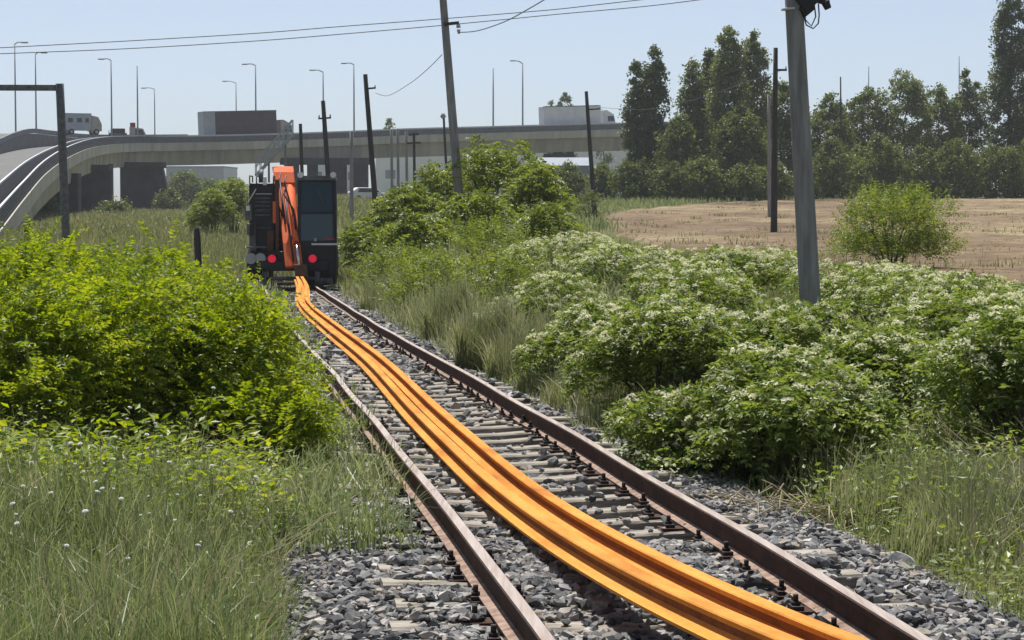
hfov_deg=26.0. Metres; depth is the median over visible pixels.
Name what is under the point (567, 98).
distant tree
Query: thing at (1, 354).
white flower
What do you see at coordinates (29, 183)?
overpass bridge
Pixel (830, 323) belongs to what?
elder shrub
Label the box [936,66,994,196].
broad tree
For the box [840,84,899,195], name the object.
broad tree
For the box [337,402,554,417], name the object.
sleeper
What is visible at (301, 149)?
utility pole
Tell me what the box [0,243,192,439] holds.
feathery shrub
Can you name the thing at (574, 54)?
sky
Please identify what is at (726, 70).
poplar tree
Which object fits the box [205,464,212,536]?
white flower
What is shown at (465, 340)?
grass tuft
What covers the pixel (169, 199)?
shrub
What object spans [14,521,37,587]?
white flower
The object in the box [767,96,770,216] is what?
utility pole
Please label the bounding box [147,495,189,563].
white flower
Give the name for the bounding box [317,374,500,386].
sleeper
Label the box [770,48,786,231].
utility pole
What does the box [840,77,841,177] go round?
utility pole
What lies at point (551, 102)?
distant tree
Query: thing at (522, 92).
street lamp
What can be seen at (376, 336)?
sleeper
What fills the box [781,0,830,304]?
concrete pole
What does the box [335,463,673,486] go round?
sleeper
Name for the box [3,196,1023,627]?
ground
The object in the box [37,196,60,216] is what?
shrub
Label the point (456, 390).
sleeper
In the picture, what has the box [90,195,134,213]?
shrub
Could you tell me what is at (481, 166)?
tall green shrub
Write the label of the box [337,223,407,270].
tall green shrub
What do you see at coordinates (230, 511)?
white flower
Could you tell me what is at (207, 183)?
distant tree
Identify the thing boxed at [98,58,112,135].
street lamp
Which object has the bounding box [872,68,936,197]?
broad tree
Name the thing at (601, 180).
shrub
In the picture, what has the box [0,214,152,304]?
feathery shrub
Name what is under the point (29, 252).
feathery shrub
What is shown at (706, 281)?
elder shrub
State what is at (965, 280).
elder shrub
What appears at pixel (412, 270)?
loose shrub
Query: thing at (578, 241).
elder shrub
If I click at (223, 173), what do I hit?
warehouse
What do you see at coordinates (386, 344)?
sleeper
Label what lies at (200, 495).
white flower
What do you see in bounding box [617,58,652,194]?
poplar tree
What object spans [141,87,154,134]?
street lamp
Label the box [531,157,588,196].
shed
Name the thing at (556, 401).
grass tuft
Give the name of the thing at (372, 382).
sleeper
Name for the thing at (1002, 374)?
elder shrub
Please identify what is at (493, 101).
street lamp
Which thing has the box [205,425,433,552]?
leafy weeds
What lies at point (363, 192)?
parked car
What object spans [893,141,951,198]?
shrub
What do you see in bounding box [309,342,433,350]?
sleeper
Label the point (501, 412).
sleeper
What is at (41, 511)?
white flower
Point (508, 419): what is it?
sleeper
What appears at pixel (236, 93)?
street lamp
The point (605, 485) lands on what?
sleeper
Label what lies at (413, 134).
utility pole
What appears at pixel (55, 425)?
leafy weeds
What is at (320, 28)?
overhead wire
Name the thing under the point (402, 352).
sleeper
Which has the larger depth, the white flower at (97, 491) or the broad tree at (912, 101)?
the broad tree at (912, 101)
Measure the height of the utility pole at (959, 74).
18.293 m
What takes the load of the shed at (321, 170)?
on the ground at (885, 540)
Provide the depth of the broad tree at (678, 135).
238.57 m
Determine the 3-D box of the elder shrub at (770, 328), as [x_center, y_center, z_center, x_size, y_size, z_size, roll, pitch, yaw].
[2.165,0.453,20.986,2.041,1.234,2.043,0,3,0]
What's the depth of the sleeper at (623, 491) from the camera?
14.93 m
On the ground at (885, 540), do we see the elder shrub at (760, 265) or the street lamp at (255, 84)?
the elder shrub at (760, 265)
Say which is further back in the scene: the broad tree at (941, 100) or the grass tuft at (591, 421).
the broad tree at (941, 100)
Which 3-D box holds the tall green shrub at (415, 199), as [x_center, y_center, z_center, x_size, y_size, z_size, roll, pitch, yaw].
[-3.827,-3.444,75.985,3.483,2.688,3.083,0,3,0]
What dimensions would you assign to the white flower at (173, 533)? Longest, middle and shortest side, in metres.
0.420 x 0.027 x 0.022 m
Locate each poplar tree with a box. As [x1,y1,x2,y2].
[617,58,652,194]
[637,44,674,198]
[671,57,711,199]
[695,47,724,199]
[700,25,757,199]
[733,28,781,166]
[978,0,1023,197]
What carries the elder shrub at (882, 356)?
on the ground at (885, 540)
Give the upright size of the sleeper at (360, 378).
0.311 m
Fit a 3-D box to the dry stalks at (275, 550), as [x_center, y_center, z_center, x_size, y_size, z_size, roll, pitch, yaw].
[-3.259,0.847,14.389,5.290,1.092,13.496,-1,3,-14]
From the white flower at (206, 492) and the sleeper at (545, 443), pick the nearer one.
the white flower at (206, 492)
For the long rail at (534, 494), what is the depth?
12.12 m
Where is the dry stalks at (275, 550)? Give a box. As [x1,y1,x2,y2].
[0,395,385,639]
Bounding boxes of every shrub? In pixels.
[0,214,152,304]
[0,241,88,282]
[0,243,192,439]
[1,250,242,438]
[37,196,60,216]
[63,261,337,442]
[70,219,299,388]
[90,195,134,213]
[148,331,372,468]
[150,187,193,210]
[302,386,349,432]
[335,237,434,291]
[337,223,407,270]
[349,180,443,230]
[358,209,470,262]
[372,243,482,313]
[396,158,489,221]
[423,209,553,276]
[429,239,547,308]
[430,187,529,248]
[438,135,537,224]
[468,269,622,329]
[494,230,624,276]
[496,156,584,236]
[506,199,591,246]
[509,294,634,389]
[542,240,710,300]
[554,289,748,409]
[555,159,590,197]
[584,161,623,199]
[598,379,782,479]
[604,156,655,201]
[606,255,788,313]
[643,158,691,200]
[643,302,833,393]
[673,155,725,202]
[680,243,821,306]
[685,340,912,486]
[719,159,766,201]
[752,161,793,200]
[768,296,867,346]
[774,257,959,324]
[789,320,975,428]
[812,130,870,199]
[848,131,911,198]
[857,265,1023,322]
[867,286,1023,369]
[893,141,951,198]
[896,305,1023,455]
[931,134,989,198]
[941,289,1023,323]
[970,142,1023,198]
[997,139,1023,198]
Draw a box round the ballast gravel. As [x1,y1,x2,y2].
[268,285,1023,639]
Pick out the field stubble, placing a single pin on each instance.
(848, 234)
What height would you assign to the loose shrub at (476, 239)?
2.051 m
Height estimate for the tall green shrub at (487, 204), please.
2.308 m
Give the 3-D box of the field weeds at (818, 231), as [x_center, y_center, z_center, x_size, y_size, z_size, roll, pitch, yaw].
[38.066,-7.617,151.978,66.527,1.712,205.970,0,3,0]
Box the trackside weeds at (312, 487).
[160,281,466,562]
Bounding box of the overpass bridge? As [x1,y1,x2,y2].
[0,122,790,240]
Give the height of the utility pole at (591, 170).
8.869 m
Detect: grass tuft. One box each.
[348,264,418,310]
[408,272,491,340]
[433,289,536,371]
[471,306,562,379]
[510,352,579,394]
[531,359,626,408]
[563,391,640,429]
[830,447,1023,532]
[890,471,1023,565]
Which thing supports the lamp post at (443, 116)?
on the ground at (885, 540)
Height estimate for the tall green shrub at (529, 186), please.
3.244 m
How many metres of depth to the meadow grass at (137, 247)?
107.28 m
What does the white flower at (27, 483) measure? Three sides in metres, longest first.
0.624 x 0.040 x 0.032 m
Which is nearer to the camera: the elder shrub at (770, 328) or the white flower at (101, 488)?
the white flower at (101, 488)
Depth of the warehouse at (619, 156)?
558.58 m
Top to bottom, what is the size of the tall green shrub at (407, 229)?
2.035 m
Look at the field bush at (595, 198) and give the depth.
137.59 m
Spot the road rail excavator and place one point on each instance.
(285, 232)
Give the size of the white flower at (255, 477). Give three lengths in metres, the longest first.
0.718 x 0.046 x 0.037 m
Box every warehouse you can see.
[166,166,237,186]
[375,156,466,192]
[489,149,680,196]
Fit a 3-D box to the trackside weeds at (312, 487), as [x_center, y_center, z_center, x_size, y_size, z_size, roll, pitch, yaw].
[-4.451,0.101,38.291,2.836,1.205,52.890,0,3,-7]
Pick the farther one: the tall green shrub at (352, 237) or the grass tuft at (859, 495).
the tall green shrub at (352, 237)
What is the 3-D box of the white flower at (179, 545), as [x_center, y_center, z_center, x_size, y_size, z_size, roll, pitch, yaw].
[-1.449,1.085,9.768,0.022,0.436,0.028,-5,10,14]
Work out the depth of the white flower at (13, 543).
9.93 m
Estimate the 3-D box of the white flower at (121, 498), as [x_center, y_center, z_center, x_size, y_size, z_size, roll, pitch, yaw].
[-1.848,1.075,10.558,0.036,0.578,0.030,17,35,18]
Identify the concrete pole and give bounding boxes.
[439,0,464,223]
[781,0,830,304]
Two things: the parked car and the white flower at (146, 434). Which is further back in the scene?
the parked car
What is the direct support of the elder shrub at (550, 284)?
on the ground at (885, 540)
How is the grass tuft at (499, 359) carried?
on the ground at (885, 540)
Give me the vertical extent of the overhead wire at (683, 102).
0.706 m
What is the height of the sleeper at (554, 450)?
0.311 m
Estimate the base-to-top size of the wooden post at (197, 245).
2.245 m
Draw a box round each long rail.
[294,276,802,639]
[300,276,867,639]
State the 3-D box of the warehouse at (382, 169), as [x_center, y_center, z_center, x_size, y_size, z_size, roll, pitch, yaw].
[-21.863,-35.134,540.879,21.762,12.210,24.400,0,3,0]
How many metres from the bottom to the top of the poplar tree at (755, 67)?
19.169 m
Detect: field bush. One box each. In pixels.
[570,188,609,218]
[818,176,975,265]
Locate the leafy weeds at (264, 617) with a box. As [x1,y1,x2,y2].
[0,433,305,639]
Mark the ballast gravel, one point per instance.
(360, 607)
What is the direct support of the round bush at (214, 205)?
on the ground at (885, 540)
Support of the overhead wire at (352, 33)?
attached to the concrete pole at (453, 125)
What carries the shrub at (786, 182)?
on the ground at (885, 540)
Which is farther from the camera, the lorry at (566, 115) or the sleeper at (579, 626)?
the lorry at (566, 115)
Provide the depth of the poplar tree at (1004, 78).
259.72 m
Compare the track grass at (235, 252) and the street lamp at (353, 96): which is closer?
the track grass at (235, 252)
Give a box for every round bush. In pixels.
[181,186,243,233]
[211,176,248,233]
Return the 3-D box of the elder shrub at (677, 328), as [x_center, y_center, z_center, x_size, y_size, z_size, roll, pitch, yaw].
[1.285,0.427,20.556,1.854,1.433,1.710,1,3,17]
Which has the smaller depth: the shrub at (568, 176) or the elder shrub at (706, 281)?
the elder shrub at (706, 281)
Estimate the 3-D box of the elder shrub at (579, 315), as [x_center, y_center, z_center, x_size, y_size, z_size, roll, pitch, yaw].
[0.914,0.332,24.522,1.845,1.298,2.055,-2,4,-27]
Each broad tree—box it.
[651,111,701,199]
[702,100,771,198]
[758,77,814,196]
[810,91,864,194]
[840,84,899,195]
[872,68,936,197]
[907,81,969,192]
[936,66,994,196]
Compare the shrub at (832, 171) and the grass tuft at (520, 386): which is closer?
the grass tuft at (520, 386)
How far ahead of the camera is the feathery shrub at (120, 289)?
16.65 m
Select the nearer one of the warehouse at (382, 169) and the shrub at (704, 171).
the shrub at (704, 171)
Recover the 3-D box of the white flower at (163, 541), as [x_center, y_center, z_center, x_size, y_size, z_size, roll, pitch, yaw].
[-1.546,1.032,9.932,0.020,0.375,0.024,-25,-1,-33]
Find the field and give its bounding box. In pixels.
[598,197,1023,282]
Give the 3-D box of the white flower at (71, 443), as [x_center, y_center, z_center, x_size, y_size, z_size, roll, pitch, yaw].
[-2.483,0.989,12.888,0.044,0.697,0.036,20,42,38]
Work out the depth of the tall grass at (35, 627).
10.88 m
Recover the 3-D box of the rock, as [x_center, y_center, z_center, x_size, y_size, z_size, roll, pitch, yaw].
[2.114,1.430,12.303,0.278,0.303,0.166,0,3,0]
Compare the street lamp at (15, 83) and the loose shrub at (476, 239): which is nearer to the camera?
the loose shrub at (476, 239)
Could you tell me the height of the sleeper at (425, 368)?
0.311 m
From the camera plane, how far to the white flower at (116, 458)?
13.02 m
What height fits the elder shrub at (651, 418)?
1.011 m
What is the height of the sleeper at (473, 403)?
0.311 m
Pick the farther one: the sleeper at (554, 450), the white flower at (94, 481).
the sleeper at (554, 450)
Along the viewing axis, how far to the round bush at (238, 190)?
144.97 m
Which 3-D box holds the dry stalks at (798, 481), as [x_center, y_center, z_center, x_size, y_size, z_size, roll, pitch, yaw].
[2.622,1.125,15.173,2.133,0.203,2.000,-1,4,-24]
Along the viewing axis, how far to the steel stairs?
343.37 m
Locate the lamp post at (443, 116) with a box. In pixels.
[440,113,446,167]
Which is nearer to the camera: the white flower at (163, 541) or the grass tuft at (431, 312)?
the white flower at (163, 541)
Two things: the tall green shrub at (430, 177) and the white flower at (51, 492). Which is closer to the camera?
the white flower at (51, 492)
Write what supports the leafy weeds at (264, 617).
on the ground at (885, 540)
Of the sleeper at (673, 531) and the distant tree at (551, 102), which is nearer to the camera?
the sleeper at (673, 531)
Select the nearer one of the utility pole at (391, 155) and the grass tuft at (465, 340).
the grass tuft at (465, 340)
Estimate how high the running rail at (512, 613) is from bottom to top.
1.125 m
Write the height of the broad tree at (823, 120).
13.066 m
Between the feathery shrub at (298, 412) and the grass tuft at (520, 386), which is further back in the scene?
the grass tuft at (520, 386)
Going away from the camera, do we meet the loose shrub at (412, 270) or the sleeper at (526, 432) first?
the sleeper at (526, 432)
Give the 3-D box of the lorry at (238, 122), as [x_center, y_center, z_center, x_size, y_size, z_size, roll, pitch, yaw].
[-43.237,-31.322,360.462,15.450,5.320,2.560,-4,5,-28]
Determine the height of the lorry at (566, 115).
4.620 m
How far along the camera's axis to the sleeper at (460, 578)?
11.36 m
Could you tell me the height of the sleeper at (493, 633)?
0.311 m
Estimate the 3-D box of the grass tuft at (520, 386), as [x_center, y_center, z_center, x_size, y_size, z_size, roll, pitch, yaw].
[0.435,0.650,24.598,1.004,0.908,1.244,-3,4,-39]
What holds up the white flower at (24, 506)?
on the tall grass at (35, 627)
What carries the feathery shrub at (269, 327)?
on the ground at (885, 540)
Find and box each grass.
[0,193,450,245]
[0,219,240,408]
[0,387,401,639]
[182,220,375,288]
[336,219,907,454]
[336,220,866,314]
[379,195,847,232]
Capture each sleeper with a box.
[288,331,410,339]
[305,355,452,364]
[306,357,451,366]
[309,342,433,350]
[313,339,415,348]
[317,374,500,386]
[320,348,408,356]
[320,377,503,389]
[321,381,512,394]
[321,385,521,399]
[321,441,626,462]
[328,435,618,452]
[329,389,527,403]
[329,456,594,476]
[330,393,535,408]
[333,473,689,497]
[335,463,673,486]
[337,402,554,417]
[337,407,562,422]
[338,398,544,413]
[338,427,604,446]
[340,415,579,433]
[341,365,475,376]
[343,421,598,439]
[344,482,712,509]
[346,371,447,383]
[346,504,742,530]
[348,368,484,380]
[348,411,574,426]
[348,448,583,470]
[350,493,736,520]
[352,515,768,540]
[354,328,371,334]
[358,363,433,373]
[368,529,804,554]
[377,541,837,571]
[378,344,436,352]
[380,559,862,589]
[381,347,400,354]
[389,594,925,638]
[394,579,905,611]
[487,617,971,639]
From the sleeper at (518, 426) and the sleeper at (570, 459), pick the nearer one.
the sleeper at (570, 459)
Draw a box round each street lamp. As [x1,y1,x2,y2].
[14,42,27,131]
[35,52,46,128]
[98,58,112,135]
[137,66,138,135]
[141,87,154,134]
[222,81,236,110]
[242,63,256,109]
[309,70,323,131]
[341,62,354,130]
[492,68,493,125]
[510,60,523,124]
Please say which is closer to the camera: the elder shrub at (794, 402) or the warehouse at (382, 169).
the elder shrub at (794, 402)
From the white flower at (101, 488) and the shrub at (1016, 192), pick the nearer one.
the white flower at (101, 488)
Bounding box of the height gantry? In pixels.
[0,83,69,243]
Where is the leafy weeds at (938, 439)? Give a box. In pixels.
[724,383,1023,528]
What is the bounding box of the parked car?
[348,187,383,198]
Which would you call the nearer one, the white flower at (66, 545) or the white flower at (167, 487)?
the white flower at (66, 545)
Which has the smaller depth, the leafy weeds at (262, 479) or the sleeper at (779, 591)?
the sleeper at (779, 591)
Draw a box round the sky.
[0,0,1023,200]
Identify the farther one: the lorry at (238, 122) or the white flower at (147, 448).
the lorry at (238, 122)
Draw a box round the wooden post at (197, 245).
[193,228,201,277]
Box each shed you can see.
[318,165,368,193]
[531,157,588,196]
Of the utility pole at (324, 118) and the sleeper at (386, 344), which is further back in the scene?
the utility pole at (324, 118)
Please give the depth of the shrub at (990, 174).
244.62 m
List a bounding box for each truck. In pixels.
[65,113,101,134]
[109,123,145,135]
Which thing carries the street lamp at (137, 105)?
on the overpass bridge
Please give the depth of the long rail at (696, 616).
11.36 m
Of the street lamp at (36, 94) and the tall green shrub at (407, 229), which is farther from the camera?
the street lamp at (36, 94)
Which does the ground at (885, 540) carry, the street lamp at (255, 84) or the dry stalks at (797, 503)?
the dry stalks at (797, 503)
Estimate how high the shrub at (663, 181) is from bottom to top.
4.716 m
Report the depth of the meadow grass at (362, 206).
179.33 m
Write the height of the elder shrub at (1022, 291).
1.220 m
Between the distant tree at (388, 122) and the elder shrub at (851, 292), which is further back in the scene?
the distant tree at (388, 122)
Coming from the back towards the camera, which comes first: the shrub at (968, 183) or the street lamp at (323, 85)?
the street lamp at (323, 85)
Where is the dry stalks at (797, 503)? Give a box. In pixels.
[684,474,900,533]
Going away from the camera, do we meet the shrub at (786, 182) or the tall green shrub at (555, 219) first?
the tall green shrub at (555, 219)
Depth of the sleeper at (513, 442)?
18.99 m
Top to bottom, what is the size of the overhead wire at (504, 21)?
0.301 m
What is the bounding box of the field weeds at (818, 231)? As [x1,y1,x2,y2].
[600,197,1023,270]
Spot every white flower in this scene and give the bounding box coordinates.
[0,319,4,384]
[5,513,16,595]
[9,502,42,578]
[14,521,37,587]
[20,485,28,548]
[21,461,33,512]
[34,487,48,542]
[49,491,56,563]
[57,544,68,592]
[58,463,76,531]
[61,490,99,589]
[68,441,82,490]
[82,509,109,602]
[92,488,114,557]
[93,480,133,562]
[100,487,122,581]
[113,436,117,494]
[119,497,127,584]
[132,433,148,491]
[146,422,156,476]
[146,447,189,519]
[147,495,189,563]
[148,512,181,580]
[165,461,170,521]
[171,494,178,578]
[173,519,186,584]
[185,544,201,597]
[194,387,215,462]
[195,461,217,523]
[198,510,232,591]
[199,494,220,568]
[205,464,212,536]
[212,475,258,560]
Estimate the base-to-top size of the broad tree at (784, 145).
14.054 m
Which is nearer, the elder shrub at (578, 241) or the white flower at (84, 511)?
the white flower at (84, 511)
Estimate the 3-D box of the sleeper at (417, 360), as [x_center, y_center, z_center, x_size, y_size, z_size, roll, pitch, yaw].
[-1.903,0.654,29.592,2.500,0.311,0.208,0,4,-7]
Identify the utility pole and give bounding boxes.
[299,124,303,175]
[318,101,330,175]
[349,131,353,221]
[363,74,377,208]
[390,130,393,188]
[396,129,399,192]
[405,131,407,182]
[407,132,420,184]
[585,91,600,217]
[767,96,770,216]
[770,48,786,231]
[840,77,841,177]
[959,56,959,112]
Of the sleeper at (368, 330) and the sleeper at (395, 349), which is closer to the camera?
the sleeper at (395, 349)
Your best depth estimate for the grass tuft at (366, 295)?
48.87 m
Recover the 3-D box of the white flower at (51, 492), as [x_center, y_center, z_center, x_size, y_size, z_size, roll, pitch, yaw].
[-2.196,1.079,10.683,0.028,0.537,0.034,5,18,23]
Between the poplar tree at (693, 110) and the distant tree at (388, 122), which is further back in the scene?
the distant tree at (388, 122)
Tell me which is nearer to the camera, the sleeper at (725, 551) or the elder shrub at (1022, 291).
the sleeper at (725, 551)
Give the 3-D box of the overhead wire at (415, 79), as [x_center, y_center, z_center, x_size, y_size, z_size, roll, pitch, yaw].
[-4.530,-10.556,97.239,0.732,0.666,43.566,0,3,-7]
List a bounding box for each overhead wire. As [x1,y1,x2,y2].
[0,0,637,47]
[0,0,696,53]
[376,55,441,95]
[459,0,543,32]
[601,71,778,109]
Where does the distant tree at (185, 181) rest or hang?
on the ground at (885, 540)
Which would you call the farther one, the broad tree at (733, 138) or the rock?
the broad tree at (733, 138)
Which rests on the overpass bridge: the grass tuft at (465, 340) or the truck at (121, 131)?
the truck at (121, 131)
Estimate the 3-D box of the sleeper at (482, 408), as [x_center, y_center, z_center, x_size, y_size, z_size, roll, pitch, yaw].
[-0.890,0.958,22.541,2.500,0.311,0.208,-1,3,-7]
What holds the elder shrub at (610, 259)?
on the ground at (885, 540)
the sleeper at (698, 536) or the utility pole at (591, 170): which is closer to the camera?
the sleeper at (698, 536)
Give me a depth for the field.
114.07 m
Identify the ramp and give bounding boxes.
[0,129,187,153]
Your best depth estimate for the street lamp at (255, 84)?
362.30 m
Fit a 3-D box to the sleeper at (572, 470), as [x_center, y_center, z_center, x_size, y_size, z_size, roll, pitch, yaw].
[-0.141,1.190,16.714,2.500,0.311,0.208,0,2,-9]
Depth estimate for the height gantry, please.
99.56 m
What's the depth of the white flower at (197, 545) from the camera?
9.54 m
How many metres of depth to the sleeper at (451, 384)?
25.49 m
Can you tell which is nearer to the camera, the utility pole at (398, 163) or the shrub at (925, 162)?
the utility pole at (398, 163)
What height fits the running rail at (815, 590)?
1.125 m
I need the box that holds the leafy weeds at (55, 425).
[0,390,312,546]
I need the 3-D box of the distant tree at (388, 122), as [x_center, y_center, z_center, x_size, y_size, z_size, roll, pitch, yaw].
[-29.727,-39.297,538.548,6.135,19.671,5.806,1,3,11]
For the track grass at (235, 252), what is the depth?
91.66 m
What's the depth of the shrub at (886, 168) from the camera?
246.11 m
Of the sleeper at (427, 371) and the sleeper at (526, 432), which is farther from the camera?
the sleeper at (427, 371)
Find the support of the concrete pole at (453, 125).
on the ground at (885, 540)
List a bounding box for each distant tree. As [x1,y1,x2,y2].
[167,169,205,205]
[186,177,218,206]
[382,118,395,130]
[543,100,554,154]
[554,92,577,156]
[593,151,615,189]
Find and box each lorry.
[197,110,291,135]
[539,105,614,124]
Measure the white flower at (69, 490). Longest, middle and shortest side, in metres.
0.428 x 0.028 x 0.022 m
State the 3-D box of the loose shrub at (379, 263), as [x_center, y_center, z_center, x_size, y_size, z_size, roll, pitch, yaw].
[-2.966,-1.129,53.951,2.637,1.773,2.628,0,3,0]
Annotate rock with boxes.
[882,551,916,565]
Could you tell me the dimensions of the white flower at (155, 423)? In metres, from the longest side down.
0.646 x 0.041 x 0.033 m
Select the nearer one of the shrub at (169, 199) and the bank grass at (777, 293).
the bank grass at (777, 293)
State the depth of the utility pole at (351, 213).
134.64 m
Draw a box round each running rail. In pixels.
[257,280,555,639]
[309,285,931,639]
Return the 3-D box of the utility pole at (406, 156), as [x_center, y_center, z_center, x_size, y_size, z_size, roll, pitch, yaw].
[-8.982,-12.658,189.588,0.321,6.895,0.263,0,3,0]
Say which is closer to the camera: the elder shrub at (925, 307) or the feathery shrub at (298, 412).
the feathery shrub at (298, 412)
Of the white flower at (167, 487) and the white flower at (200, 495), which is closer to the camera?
the white flower at (200, 495)
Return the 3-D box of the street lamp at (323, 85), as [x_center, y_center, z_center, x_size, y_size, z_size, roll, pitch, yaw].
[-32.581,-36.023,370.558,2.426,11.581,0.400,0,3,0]
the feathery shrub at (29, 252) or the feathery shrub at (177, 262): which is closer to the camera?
the feathery shrub at (177, 262)
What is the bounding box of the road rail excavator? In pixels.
[245,166,338,285]
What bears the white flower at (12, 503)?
on the ground at (885, 540)
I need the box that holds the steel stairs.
[255,120,293,182]
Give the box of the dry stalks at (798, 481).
[754,459,959,515]
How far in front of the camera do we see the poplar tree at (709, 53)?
250.24 m
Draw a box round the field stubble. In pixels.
[599,198,1023,276]
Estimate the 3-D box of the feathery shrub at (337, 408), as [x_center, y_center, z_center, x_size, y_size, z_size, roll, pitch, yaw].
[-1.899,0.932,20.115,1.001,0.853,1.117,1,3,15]
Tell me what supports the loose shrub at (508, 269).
on the ground at (885, 540)
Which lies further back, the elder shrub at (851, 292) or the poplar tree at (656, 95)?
the poplar tree at (656, 95)
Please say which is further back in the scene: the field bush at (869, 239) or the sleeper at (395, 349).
the field bush at (869, 239)
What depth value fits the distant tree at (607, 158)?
516.45 m
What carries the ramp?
on the ground at (885, 540)
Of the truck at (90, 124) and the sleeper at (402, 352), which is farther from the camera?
the truck at (90, 124)
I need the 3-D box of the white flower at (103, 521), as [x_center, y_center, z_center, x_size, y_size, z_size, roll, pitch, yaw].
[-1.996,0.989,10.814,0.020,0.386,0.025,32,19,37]

